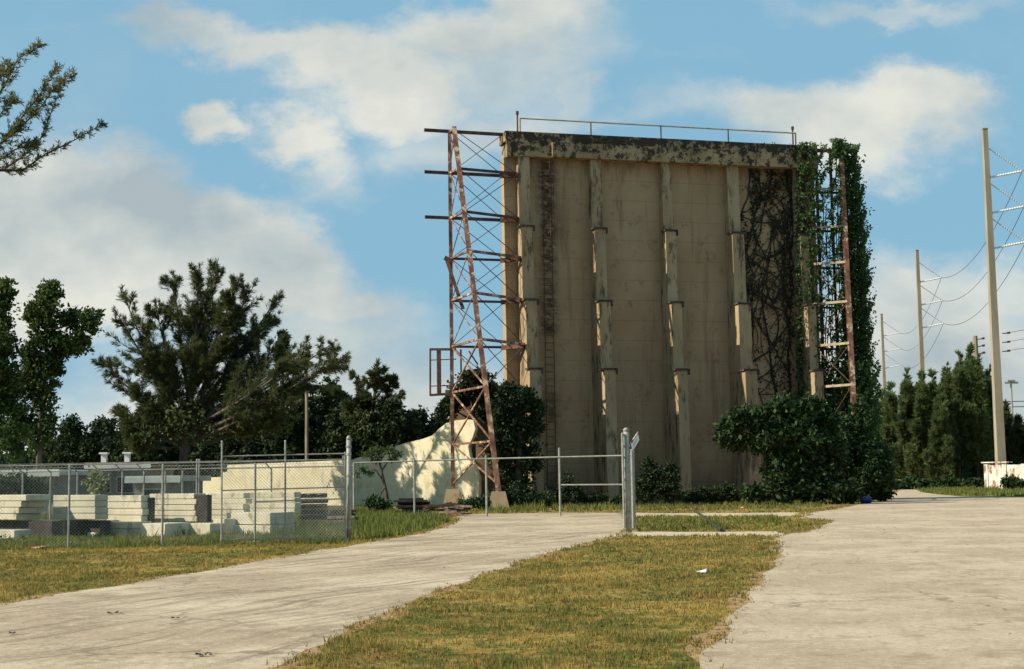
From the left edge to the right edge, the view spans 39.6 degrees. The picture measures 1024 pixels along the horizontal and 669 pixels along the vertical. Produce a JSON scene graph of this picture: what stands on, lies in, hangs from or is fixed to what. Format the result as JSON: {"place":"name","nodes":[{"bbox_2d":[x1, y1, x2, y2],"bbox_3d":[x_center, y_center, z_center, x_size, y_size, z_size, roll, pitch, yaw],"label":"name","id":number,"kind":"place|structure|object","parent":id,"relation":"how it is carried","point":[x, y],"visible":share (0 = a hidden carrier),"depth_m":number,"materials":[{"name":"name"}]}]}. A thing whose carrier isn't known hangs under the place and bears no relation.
{"place":"outdoors","nodes":[
{"label":"outdoors","id":0,"kind":"place"},
{"bbox_2d":[84,452,178,508],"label":"building","id":1,"kind":"structure","parent":0,"point":[127,458],"depth_m":83.61,"materials":[{"name":"grey paint"}]},
{"bbox_2d":[116,476,134,493],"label":"window","id":2,"kind":"structure","parent":1,"relation":"in","point":[118,480],"depth_m":83.48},
{"bbox_2d":[155,499,196,504],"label":"concrete slab","id":3,"kind":"object","parent":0,"point":[177,501],"depth_m":44.06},
{"bbox_2d":[149,493,205,498],"bbox_3d":[-10.463,5.053,44.441,1.968,0.161,0.500,-5,-7,33],"label":"concrete slab","id":4,"kind":"object","parent":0,"point":[175,496],"depth_m":44.11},
{"bbox_2d":[250,492,300,496],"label":"concrete slab","id":5,"kind":"object","parent":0,"point":[291,494],"depth_m":46.55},
{"bbox_2d":[0,513,627,668],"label":"driveway","id":6,"kind":"structure","parent":0,"point":[142,630],"depth_m":19.11,"materials":[{"name":"concrete"}]},
{"bbox_2d":[353,448,631,516],"bbox_3d":[-0.898,6.185,59.309,11.824,2.810,0.577,-2,-6,11],"label":"rail fence","id":7,"kind":"object","parent":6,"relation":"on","point":[486,486],"visible":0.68,"depth_m":59.51,"materials":[{"name":"metal"}]},
{"bbox_2d":[203,419,480,505],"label":"block wall","id":8,"kind":"structure","parent":0,"point":[432,481],"depth_m":87.30,"materials":[{"name":"concrete"}]},
{"bbox_2d":[0,477,1023,668],"bbox_3d":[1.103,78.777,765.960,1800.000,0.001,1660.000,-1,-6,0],"label":"ground","id":9,"kind":"structure","parent":0,"point":[470,645],"depth_m":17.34,"materials":[{"name":"plant"}]},
{"bbox_2d":[0,529,30,537],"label":"concrete slab","id":10,"kind":"object","parent":9,"relation":"on","point":[16,531],"depth_m":41.58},
{"bbox_2d":[0,276,41,469],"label":"broadleaf tree","id":11,"kind":"object","parent":9,"relation":"on","point":[12,433],"visible":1,"depth_m":75.59,"materials":[{"name":"green plant"}]},
{"bbox_2d":[0,466,55,500],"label":"bush","id":12,"kind":"object","parent":9,"relation":"on","point":[27,482],"visible":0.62,"depth_m":65.24,"materials":[{"name":"green plant"}]},
{"bbox_2d":[0,520,62,537],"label":"concrete block","id":13,"kind":"object","parent":9,"relation":"on","point":[36,526],"visible":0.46,"depth_m":42.00,"materials":[{"name":"concrete"}]},
{"bbox_2d":[0,513,40,519],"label":"concrete slab","id":14,"kind":"structure","parent":13,"relation":"on","point":[19,516],"depth_m":42.48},
{"bbox_2d":[0,507,42,513],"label":"concrete slab","id":15,"kind":"structure","parent":14,"relation":"on","point":[20,510],"depth_m":42.45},
{"bbox_2d":[0,501,45,506],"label":"concrete slab","id":16,"kind":"structure","parent":15,"relation":"on","point":[22,504],"depth_m":42.41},
{"bbox_2d":[0,494,50,500],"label":"concrete slab","id":17,"kind":"structure","parent":16,"relation":"on","point":[23,497],"depth_m":42.36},
{"bbox_2d":[0,469,102,514],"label":"building","id":18,"kind":"structure","parent":9,"relation":"on","point":[64,489],"depth_m":74.39,"materials":[{"name":"grey paint"}]},
{"bbox_2d":[0,37,108,175],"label":"casuarina tree","id":19,"kind":"object","parent":9,"relation":"on","point":[31,112],"visible":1,"depth_m":8.29,"materials":[{"name":"green plant"}]},
{"bbox_2d":[8,278,105,468],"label":"broadleaf tree","id":20,"kind":"object","parent":9,"relation":"on","point":[40,311],"visible":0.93,"depth_m":78.04,"materials":[{"name":"green plant"}]},
{"bbox_2d":[35,413,104,469],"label":"round tree","id":21,"kind":"object","parent":9,"relation":"on","point":[74,444],"visible":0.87,"depth_m":108.93,"materials":[{"name":"green plant"}]},
{"bbox_2d":[66,520,110,536],"bbox_3d":[-13.033,5.898,43.151,2.061,0.520,0.400,-5,-7,33],"label":"timber crib","id":22,"kind":"object","parent":9,"relation":"on","point":[88,526],"visible":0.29,"depth_m":42.74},
{"bbox_2d":[54,513,107,518],"bbox_3d":[-13.007,5.481,42.892,1.869,0.170,0.500,-5,-7,33],"label":"concrete slab","id":23,"kind":"object","parent":22,"relation":"on","point":[87,515],"depth_m":42.54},
{"bbox_2d":[54,507,107,512],"bbox_3d":[-13.004,5.297,42.906,1.869,0.170,0.500,-5,-7,33],"label":"concrete slab","id":24,"kind":"object","parent":23,"relation":"on","point":[87,509],"depth_m":42.55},
{"bbox_2d":[53,501,107,506],"bbox_3d":[-13.036,5.116,42.944,1.869,0.170,0.500,-4,-7,33],"label":"concrete slab","id":25,"kind":"object","parent":24,"relation":"on","point":[81,504],"depth_m":42.60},
{"bbox_2d":[53,495,107,500],"bbox_3d":[-13.038,4.933,42.962,1.869,0.170,0.500,-4,-7,32],"label":"concrete slab","id":26,"kind":"object","parent":25,"relation":"on","point":[78,497],"depth_m":42.62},
{"bbox_2d":[82,465,113,519],"bbox_3d":[-16.762,6.518,57.624,1.086,2.453,1.566,4,-8,-40],"label":"bush","id":27,"kind":"object","parent":9,"relation":"on","point":[98,488],"visible":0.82,"depth_m":57.48,"materials":[{"name":"green plant"}]},
{"bbox_2d":[85,414,119,461],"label":"round tree","id":28,"kind":"object","parent":9,"relation":"on","point":[103,425],"visible":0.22,"depth_m":111.00,"materials":[{"name":"green plant"}]},
{"bbox_2d":[111,528,140,535],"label":"concrete slab","id":29,"kind":"object","parent":9,"relation":"on","point":[124,531],"depth_m":42.93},
{"bbox_2d":[111,521,151,528],"bbox_3d":[-11.673,5.808,43.386,0.986,0.201,0.900,-5,-7,33],"label":"concrete slab","id":30,"kind":"object","parent":29,"relation":"on","point":[123,524],"depth_m":42.99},
{"bbox_2d":[108,515,147,520],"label":"concrete slab","id":31,"kind":"object","parent":30,"relation":"on","point":[130,517],"depth_m":43.65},
{"bbox_2d":[108,508,148,514],"bbox_3d":[-11.816,5.473,43.919,1.542,0.189,0.360,-4,-7,32],"label":"concrete slab","id":32,"kind":"object","parent":31,"relation":"on","point":[134,512],"depth_m":43.73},
{"bbox_2d":[107,502,147,507],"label":"concrete slab","id":33,"kind":"object","parent":32,"relation":"on","point":[122,505],"depth_m":43.75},
{"bbox_2d":[107,495,149,501],"bbox_3d":[-11.867,5.073,43.988,1.542,0.189,0.360,-5,-7,33],"label":"concrete slab","id":34,"kind":"object","parent":33,"relation":"on","point":[128,498],"depth_m":43.73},
{"bbox_2d":[98,409,170,461],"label":"round tree","id":35,"kind":"object","parent":9,"relation":"on","point":[115,449],"visible":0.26,"depth_m":107.41,"materials":[{"name":"green plant"}]},
{"bbox_2d":[0,451,303,469],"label":"hedge","id":36,"kind":"object","parent":9,"relation":"on","point":[28,461],"visible":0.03,"depth_m":116.50,"materials":[{"name":"green plant"}]},
{"bbox_2d":[141,522,189,536],"bbox_3d":[-10.423,5.872,42.780,1.031,0.398,1.000,-5,-7,33],"label":"concrete block","id":37,"kind":"object","parent":9,"relation":"on","point":[166,529],"depth_m":42.42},
{"bbox_2d":[155,516,197,521],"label":"concrete slab","id":38,"kind":"object","parent":37,"relation":"on","point":[182,518],"depth_m":43.98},
{"bbox_2d":[155,510,195,515],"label":"concrete slab","id":39,"kind":"object","parent":38,"relation":"on","point":[174,513],"depth_m":44.10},
{"bbox_2d":[196,495,211,521],"bbox_3d":[-9.463,5.332,43.642,0.517,0.820,0.200,-5,-7,33],"label":"timber spacer","id":40,"kind":"object","parent":38,"relation":"on","point":[205,504],"visible":0.9,"depth_m":43.52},
{"bbox_2d":[124,475,210,494],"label":"building","id":41,"kind":"structure","parent":9,"relation":"on","point":[152,480],"depth_m":75.59,"materials":[{"name":"grey paint"}]},
{"bbox_2d":[0,459,346,547],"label":"chain link fence","id":42,"kind":"object","parent":9,"relation":"on","point":[120,464],"visible":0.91,"depth_m":36.15,"materials":[{"name":"metal"}]},
{"bbox_2d":[0,459,352,519],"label":"chain link fence","id":43,"kind":"object","parent":9,"relation":"on","point":[179,468],"visible":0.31,"depth_m":60.22,"materials":[{"name":"metal"}]},
{"bbox_2d":[159,433,193,474],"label":"round tree","id":44,"kind":"object","parent":9,"relation":"on","point":[173,456],"visible":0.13,"depth_m":109.14,"materials":[{"name":"green plant"}]},
{"bbox_2d":[172,431,228,476],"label":"round tree","id":45,"kind":"object","parent":9,"relation":"on","point":[200,446],"visible":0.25,"depth_m":107.07,"materials":[{"name":"green plant"}]},
{"bbox_2d":[190,523,228,534],"bbox_3d":[-9.250,5.907,43.076,1.091,0.382,0.800,-5,-7,33],"label":"concrete block","id":46,"kind":"object","parent":9,"relation":"on","point":[199,530],"depth_m":42.71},
{"bbox_2d":[90,258,352,474],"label":"casuarina tree","id":47,"kind":"object","parent":9,"relation":"on","point":[258,410],"visible":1,"depth_m":86.42,"materials":[{"name":"green plant"}]},
{"bbox_2d":[201,406,274,476],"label":"round tree","id":48,"kind":"object","parent":9,"relation":"on","point":[248,446],"visible":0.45,"depth_m":105.58,"materials":[{"name":"green plant"}]},
{"bbox_2d":[235,524,294,533],"bbox_3d":[-7.622,5.963,43.442,1.656,0.298,1.100,-5,-7,33],"label":"concrete block","id":49,"kind":"object","parent":9,"relation":"on","point":[240,528],"depth_m":42.97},
{"bbox_2d":[227,512,294,524],"bbox_3d":[-7.713,5.633,43.633,1.813,0.352,1.100,-5,-7,33],"label":"concrete block","id":50,"kind":"object","parent":49,"relation":"on","point":[265,517],"depth_m":43.13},
{"bbox_2d":[250,508,300,512],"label":"concrete slab","id":51,"kind":"object","parent":50,"relation":"on","point":[295,510],"depth_m":46.50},
{"bbox_2d":[250,503,300,507],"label":"concrete slab","id":52,"kind":"object","parent":51,"relation":"on","point":[265,505],"depth_m":46.52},
{"bbox_2d":[256,384,330,462],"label":"round tree","id":53,"kind":"object","parent":9,"relation":"on","point":[295,441],"visible":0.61,"depth_m":102.73,"materials":[{"name":"green plant"}]},
{"bbox_2d":[303,363,318,461],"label":"utility pole","id":54,"kind":"object","parent":9,"relation":"on","point":[306,422],"visible":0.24,"depth_m":96.32,"materials":[{"name":"brown wood"}]},
{"bbox_2d":[0,513,636,668],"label":"soil edge","id":55,"kind":"object","parent":9,"relation":"on","point":[313,650],"visible":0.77,"depth_m":19.78,"materials":[{"name":"brown soil"}]},
{"bbox_2d":[304,375,344,458],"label":"round tree","id":56,"kind":"object","parent":9,"relation":"on","point":[326,398],"visible":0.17,"depth_m":104.44,"materials":[{"name":"green plant"}]},
{"bbox_2d":[312,394,368,459],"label":"round tree","id":57,"kind":"object","parent":9,"relation":"on","point":[335,442],"visible":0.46,"depth_m":101.49,"materials":[{"name":"green plant"}]},
{"bbox_2d":[324,509,358,523],"bbox_3d":[-6.184,6.595,51.364,1.223,0.519,0.861,-1,-6,0],"label":"timber pile","id":58,"kind":"object","parent":9,"relation":"on","point":[331,516],"visible":0.56,"depth_m":51.47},
{"bbox_2d":[342,435,351,541],"bbox_3d":[-4.302,4.016,37.065,0.242,2.760,0.137,-1,-6,0],"label":"gate post","id":59,"kind":"object","parent":9,"relation":"on","point":[348,476],"visible":0.98,"depth_m":37.03,"materials":[{"name":"metal"}]},
{"bbox_2d":[220,440,345,540],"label":"gate","id":60,"kind":"structure","parent":59,"relation":"attached to","point":[285,492],"depth_m":36.58,"materials":[{"name":"metal"}]},
{"bbox_2d":[330,358,406,451],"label":"casuarina tree","id":61,"kind":"object","parent":9,"relation":"on","point":[361,407],"visible":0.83,"depth_m":97.42,"materials":[{"name":"green plant"}]},
{"bbox_2d":[361,492,397,511],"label":"bush","id":62,"kind":"object","parent":9,"relation":"on","point":[375,503],"visible":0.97,"depth_m":66.28,"materials":[{"name":"green plant"}]},
{"bbox_2d":[352,444,407,507],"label":"young tree","id":63,"kind":"object","parent":9,"relation":"on","point":[379,451],"visible":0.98,"depth_m":67.68,"materials":[{"name":"green plant"}]},
{"bbox_2d":[360,397,426,449],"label":"round tree","id":64,"kind":"object","parent":9,"relation":"on","point":[394,425],"visible":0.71,"depth_m":96.13,"materials":[{"name":"green plant"}]},
{"bbox_2d":[393,498,429,513],"bbox_3d":[-4.346,7.481,61.637,1.553,0.765,1.185,-1,-6,0],"label":"timber pile","id":65,"kind":"object","parent":9,"relation":"on","point":[405,504],"visible":0.67,"depth_m":61.67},
{"bbox_2d":[406,404,437,438],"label":"round tree","id":66,"kind":"object","parent":9,"relation":"on","point":[428,428],"visible":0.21,"depth_m":98.57,"materials":[{"name":"green plant"}]},
{"bbox_2d":[413,502,472,514],"bbox_3d":[-3.008,7.693,63.138,2.608,0.557,4.946,-1,-6,0],"label":"debris pile","id":67,"kind":"object","parent":9,"relation":"on","point":[453,507],"visible":0.89,"depth_m":61.22,"materials":[{"name":"wood"}]},
{"bbox_2d":[430,365,500,461],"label":"shade tree","id":68,"kind":"object","parent":9,"relation":"on","point":[465,398],"visible":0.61,"depth_m":89.66,"materials":[{"name":"green plant"}]},
{"bbox_2d":[424,126,524,507],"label":"steel tower","id":69,"kind":"structure","parent":9,"relation":"on","point":[498,496],"depth_m":81.17,"materials":[{"name":"metal"}]},
{"bbox_2d":[457,494,491,510],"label":"bush","id":70,"kind":"object","parent":9,"relation":"on","point":[478,501],"visible":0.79,"depth_m":71.28,"materials":[{"name":"green plant"}]},
{"bbox_2d":[445,390,504,497],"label":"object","id":71,"kind":"structure","parent":9,"relation":"on","point":[481,435],"depth_m":90.67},
{"bbox_2d":[0,485,1023,549],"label":"weeds","id":72,"kind":"object","parent":9,"relation":"on","point":[380,523],"visible":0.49,"depth_m":46.70,"materials":[{"name":"plant"}]},
{"bbox_2d":[683,490,963,663],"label":"soil edge","id":73,"kind":"object","parent":9,"relation":"on","point":[738,605],"visible":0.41,"depth_m":15.69,"materials":[{"name":"brown soil"}]},
{"bbox_2d":[879,380,900,480],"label":"pine tree","id":74,"kind":"object","parent":9,"relation":"on","point":[890,406],"visible":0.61,"depth_m":144.68,"materials":[{"name":"green plant"}]},
{"bbox_2d":[880,314,900,396],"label":"power pole","id":75,"kind":"object","parent":9,"relation":"on","point":[883,351],"visible":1,"depth_m":270.77,"materials":[{"name":"concrete"}]},
{"bbox_2d":[888,367,918,477],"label":"pine tree","id":76,"kind":"object","parent":9,"relation":"on","point":[905,403],"visible":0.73,"depth_m":140.82,"materials":[{"name":"green plant"}]},
{"bbox_2d":[892,473,932,489],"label":"bush","id":77,"kind":"object","parent":9,"relation":"on","point":[909,482],"visible":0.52,"depth_m":132.32,"materials":[{"name":"green plant"}]},
{"bbox_2d":[901,369,936,479],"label":"pine tree","id":78,"kind":"object","parent":9,"relation":"on","point":[918,430],"visible":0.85,"depth_m":138.84,"materials":[{"name":"green plant"}]},
{"bbox_2d":[919,367,937,475],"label":"pine tree","id":79,"kind":"object","parent":9,"relation":"on","point":[932,383],"visible":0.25,"depth_m":143.63,"materials":[{"name":"green plant"}]},
{"bbox_2d":[915,250,942,380],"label":"power pole","id":80,"kind":"object","parent":9,"relation":"on","point":[920,328],"visible":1,"depth_m":195.09,"materials":[{"name":"concrete"}]},
{"bbox_2d":[919,381,957,480],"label":"pine tree","id":81,"kind":"object","parent":9,"relation":"on","point":[941,452],"visible":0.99,"depth_m":136.73,"materials":[{"name":"green plant"}]},
{"bbox_2d":[938,361,956,476],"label":"pine tree","id":82,"kind":"object","parent":9,"relation":"on","point":[946,377],"visible":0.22,"depth_m":142.42,"materials":[{"name":"green plant"}]},
{"bbox_2d":[928,475,984,487],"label":"bush","id":83,"kind":"object","parent":9,"relation":"on","point":[963,482],"visible":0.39,"depth_m":131.87,"materials":[{"name":"green plant"}]},
{"bbox_2d":[947,349,975,479],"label":"pine tree","id":84,"kind":"object","parent":9,"relation":"on","point":[959,418],"visible":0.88,"depth_m":139.12,"materials":[{"name":"green plant"}]},
{"bbox_2d":[963,342,975,477],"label":"pine tree","id":85,"kind":"object","parent":9,"relation":"on","point":[968,361],"visible":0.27,"depth_m":143.53,"materials":[{"name":"green plant"}]},
{"bbox_2d":[959,351,994,479],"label":"pine tree","id":86,"kind":"object","parent":9,"relation":"on","point":[980,432],"visible":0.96,"depth_m":139.12,"materials":[{"name":"green plant"}]},
{"bbox_2d":[984,364,1007,464],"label":"pine tree","id":87,"kind":"object","parent":9,"relation":"on","point":[989,382],"visible":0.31,"depth_m":143.97,"materials":[{"name":"green plant"}]},
{"bbox_2d":[981,128,1023,464],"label":"power pole","id":88,"kind":"object","parent":9,"relation":"on","point":[999,430],"visible":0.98,"depth_m":130.69,"materials":[{"name":"concrete"}]},
{"bbox_2d":[981,461,1023,487],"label":"boundary wall","id":89,"kind":"structure","parent":9,"relation":"on","point":[994,475],"depth_m":125.20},
{"bbox_2d":[1003,400,1013,449],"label":"pine tree","id":90,"kind":"object","parent":9,"relation":"on","point":[1008,420],"visible":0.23,"depth_m":149.13,"materials":[{"name":"green plant"}]},
{"bbox_2d":[1000,474,1023,488],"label":"bush","id":91,"kind":"object","parent":9,"relation":"on","point":[1012,481],"visible":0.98,"depth_m":116.08,"materials":[{"name":"green plant"}]},
{"bbox_2d":[1005,413,1023,464],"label":"pine tree","id":92,"kind":"object","parent":9,"relation":"on","point":[1014,445],"visible":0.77,"depth_m":144.28,"materials":[{"name":"green plant"}]},
{"bbox_2d":[0,0,1023,453],"label":"sky","id":93,"kind":"structure","parent":0,"point":[285,143],"materials":[{"name":"blue"}]},
{"bbox_2d":[503,500,859,513],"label":"soil","id":94,"kind":"structure","parent":0,"point":[688,509],"depth_m":68.18,"materials":[{"name":"brown soil"}]},
{"bbox_2d":[482,379,548,502],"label":"shade tree","id":95,"kind":"object","parent":94,"relation":"on","point":[517,428],"visible":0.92,"depth_m":77.61,"materials":[{"name":"green plant"}]},
{"bbox_2d":[482,477,555,506],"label":"bush","id":96,"kind":"object","parent":94,"relation":"on","point":[529,496],"visible":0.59,"depth_m":74.11,"materials":[{"name":"green plant"}]},
{"bbox_2d":[544,469,590,505],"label":"bush","id":97,"kind":"object","parent":94,"relation":"on","point":[574,494],"visible":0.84,"depth_m":75.23,"materials":[{"name":"green plant"}]},
{"bbox_2d":[585,491,622,505],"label":"bush","id":98,"kind":"object","parent":94,"relation":"on","point":[594,497],"visible":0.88,"depth_m":76.11,"materials":[{"name":"green plant"}]},
{"bbox_2d":[635,456,688,505],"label":"bush","id":99,"kind":"object","parent":94,"relation":"on","point":[651,481],"visible":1,"depth_m":76.26,"materials":[{"name":"green plant"}]},
{"bbox_2d":[499,111,827,504],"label":"movie screen","id":100,"kind":"object","parent":94,"relation":"on","point":[624,278],"visible":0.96,"depth_m":84.36,"materials":[{"name":"concrete"}]},
{"bbox_2d":[740,141,815,420],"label":"wall vine","id":101,"kind":"object","parent":100,"relation":"attached to","point":[783,251],"depth_m":86.92,"materials":[{"name":"brown plant"}]},
{"bbox_2d":[680,480,744,504],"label":"bush","id":102,"kind":"object","parent":94,"relation":"on","point":[726,493],"visible":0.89,"depth_m":77.26,"materials":[{"name":"green plant"}]},
{"bbox_2d":[710,390,859,504],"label":"bush","id":103,"kind":"object","parent":94,"relation":"on","point":[804,463],"visible":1,"depth_m":73.32,"materials":[{"name":"green plant"}]},
{"bbox_2d":[803,148,860,499],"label":"steel tower","id":104,"kind":"structure","parent":94,"relation":"on","point":[849,328],"depth_m":86.14,"materials":[{"name":"metal"}]},
{"bbox_2d":[793,137,884,499],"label":"climbing vine","id":105,"kind":"object","parent":104,"relation":"attached to","point":[866,382],"visible":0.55,"depth_m":87.20,"materials":[{"name":"green plant"}]},
{"bbox_2d":[837,393,899,503],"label":"bush","id":106,"kind":"object","parent":94,"relation":"on","point":[871,472],"visible":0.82,"depth_m":78.22,"materials":[{"name":"green plant"}]},
{"bbox_2d":[629,531,781,535],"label":"path","id":107,"kind":"structure","parent":0,"point":[653,533],"depth_m":39.23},
{"bbox_2d":[623,428,631,531],"bbox_3d":[3.322,4.187,41.017,0.196,3.000,0.186,-1,-6,0],"label":"gate post","id":108,"kind":"object","parent":107,"relation":"on","point":[628,523],"visible":0.98,"depth_m":40.95,"materials":[{"name":"metal"}]},
{"bbox_2d":[621,433,635,527],"bbox_3d":[3.574,4.332,42.240,0.311,2.750,2.842,-2,-6,11],"label":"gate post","id":109,"kind":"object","parent":108,"relation":"attached to","point":[632,484],"depth_m":41.13,"materials":[{"name":"metal"}]},
{"bbox_2d":[636,512,805,515],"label":"path","id":110,"kind":"structure","parent":0,"point":[733,514],"depth_m":58.45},
{"bbox_2d":[699,489,1023,668],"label":"road","id":111,"kind":"structure","parent":0,"point":[968,623],"depth_m":18.74,"materials":[{"name":"concrete"}]},
{"bbox_2d":[19,524,1021,666],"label":"dead leaves","id":112,"kind":"object","parent":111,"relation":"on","point":[584,535],"visible":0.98,"depth_m":23.86,"materials":[{"name":"brown plant"}]},
{"bbox_2d":[18,526,1023,665],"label":"grit","id":113,"kind":"object","parent":111,"relation":"on","point":[601,536],"visible":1,"depth_m":25.61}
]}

